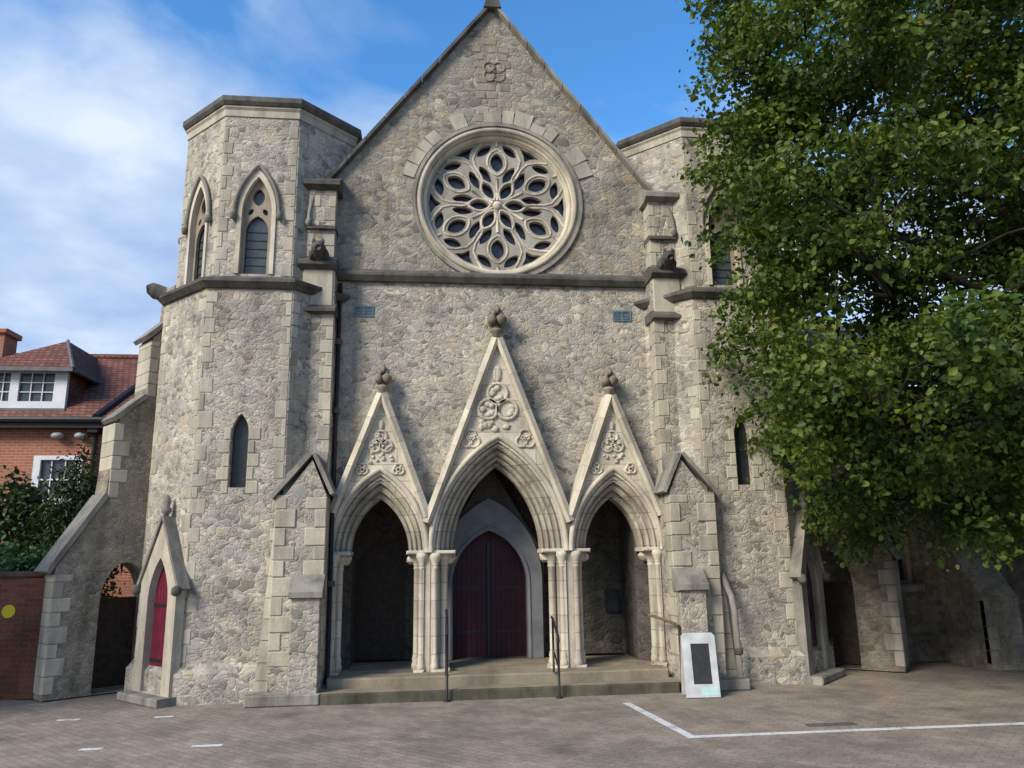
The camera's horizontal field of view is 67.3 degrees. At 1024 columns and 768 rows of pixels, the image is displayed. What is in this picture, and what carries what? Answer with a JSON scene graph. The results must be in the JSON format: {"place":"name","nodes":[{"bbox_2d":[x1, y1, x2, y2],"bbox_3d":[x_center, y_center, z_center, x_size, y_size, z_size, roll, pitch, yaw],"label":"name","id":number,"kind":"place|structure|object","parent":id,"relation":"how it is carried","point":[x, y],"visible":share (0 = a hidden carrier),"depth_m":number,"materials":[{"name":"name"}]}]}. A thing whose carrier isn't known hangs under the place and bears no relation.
{"place":"outdoors","nodes":[
{"label":"outdoors","id":0,"kind":"place"},
{"bbox_2d":[0,0,1022,385],"label":"sky","id":1,"kind":"structure","parent":0,"point":[97,96],"materials":[{"name":"blue"}]},
{"bbox_2d":[0,662,1023,767],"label":"forecourt","id":2,"kind":"structure","parent":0,"point":[937,715],"depth_m":9.17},
{"bbox_2d":[0,571,45,699],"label":"boundary wall","id":3,"kind":"structure","parent":2,"relation":"on","point":[22,592],"depth_m":11.90,"materials":[{"name":"brick"}]},
{"bbox_2d":[2,605,15,617],"bbox_3d":[-7.827,3.535,11.966,0.200,0.200,0.014,1,-13,-6],"label":"wall sign","id":4,"kind":"object","parent":3,"relation":"attached to","point":[8,611],"visible":1,"depth_m":11.96,"materials":[{"name":"yellow metal"}]},
{"bbox_2d":[0,531,57,571],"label":"ivy bush","id":5,"kind":"object","parent":2,"relation":"on","point":[31,560],"visible":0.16,"depth_m":12.83,"materials":[{"name":"green plant"}]},
{"bbox_2d":[0,465,61,556],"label":"evergreen shrub","id":6,"kind":"object","parent":2,"relation":"on","point":[10,521],"visible":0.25,"depth_m":16.07,"materials":[{"name":"green plant"}]},
{"bbox_2d":[0,328,137,597],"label":"brick house","id":7,"kind":"structure","parent":2,"relation":"on","point":[56,398],"depth_m":20.30,"materials":[{"name":"brick"}]},
{"bbox_2d":[31,455,82,503],"bbox_3d":[-11.717,2.483,19.831,1.200,1.270,0.130,1,-13,-6],"label":"window","id":8,"kind":"structure","parent":7,"relation":"in","point":[41,467],"depth_m":19.86,"materials":[{"name":"white paint"}]},
{"bbox_2d":[20,432,129,597],"bbox_3d":[-8.961,3.509,15.921,2.282,5.090,2.301,5,-14,-24],"label":"evergreen shrub","id":9,"kind":"object","parent":2,"relation":"on","point":[73,502],"visible":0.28,"depth_m":15.80,"materials":[{"name":"green plant"}]},
{"bbox_2d":[443,609,449,701],"bbox_3d":[-0.969,3.998,11.402,0.100,1.250,0.640,1,-13,-6],"label":"handrail","id":10,"kind":"object","parent":2,"relation":"on","point":[446,646],"visible":1,"depth_m":11.19,"materials":[{"name":"black metal"}]},
{"bbox_2d":[33,0,1023,708],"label":"church","id":11,"kind":"structure","parent":2,"relation":"on","point":[419,360],"depth_m":13.09,"materials":[{"name":"stone"}]},
{"bbox_2d":[355,539,404,659],"bbox_3d":[-2.337,3.794,13.626,0.880,2.050,0.027,1,-13,-6],"label":"lobby door","id":12,"kind":"structure","parent":11,"relation":"in","point":[380,596],"depth_m":13.59,"materials":[{"name":"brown wood"}]},
{"bbox_2d":[452,531,525,657],"bbox_3d":[-0.421,3.726,13.776,1.340,2.190,0.085,1,-13,-6],"label":"main door","id":13,"kind":"structure","parent":11,"relation":"in","point":[489,616],"depth_m":13.72,"materials":[{"name":"red paint"}]},
{"bbox_2d":[412,123,582,273],"bbox_3d":[-0.270,-3.323,14.264,3.130,3.130,0.405,1,-13,-6],"label":"rose window","id":14,"kind":"structure","parent":11,"relation":"in","point":[487,197],"depth_m":14.30,"materials":[{"name":"stone"}]},
{"bbox_2d":[605,589,619,611],"bbox_3d":[1.830,3.953,14.049,0.260,0.400,0.036,1,-13,-6],"label":"notice board","id":15,"kind":"object","parent":11,"relation":"attached to","point":[612,602],"visible":1,"depth_m":14.05,"materials":[{"name":"black metal"}]},
{"bbox_2d":[550,616,562,698],"bbox_3d":[0.656,4.074,11.535,0.100,1.110,0.640,1,-13,-6],"label":"handrail","id":16,"kind":"object","parent":2,"relation":"on","point":[557,659],"visible":1,"depth_m":11.37,"materials":[{"name":"black metal"}]},
{"bbox_2d":[648,613,681,691],"bbox_3d":[2.392,4.159,11.979,0.058,1.085,0.819,5,-14,-23],"label":"stair rail","id":17,"kind":"object","parent":2,"relation":"on","point":[667,621],"visible":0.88,"depth_m":11.72,"materials":[{"name":"brown metal"}]},
{"bbox_2d":[680,632,720,697],"bbox_3d":[2.731,4.088,11.236,0.490,0.874,0.305,-1,-12,-1],"label":"sandwich board","id":18,"kind":"object","parent":2,"relation":"on","point":[699,674],"visible":1,"depth_m":11.16,"materials":[{"name":"white plastic"}]},
{"bbox_2d":[804,722,857,726],"bbox_3d":[3.817,4.082,9.214,0.600,0.020,0.140,1,-13,-6],"label":"drain grate","id":19,"kind":"object","parent":2,"relation":"on","point":[829,724],"visible":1,"depth_m":9.20,"materials":[{"name":"metal"}]},
{"bbox_2d":[672,0,1023,573],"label":"lime tree","id":20,"kind":"object","parent":2,"relation":"on","point":[853,385],"visible":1,"depth_m":10.45,"materials":[{"name":"green plant"}]}
]}

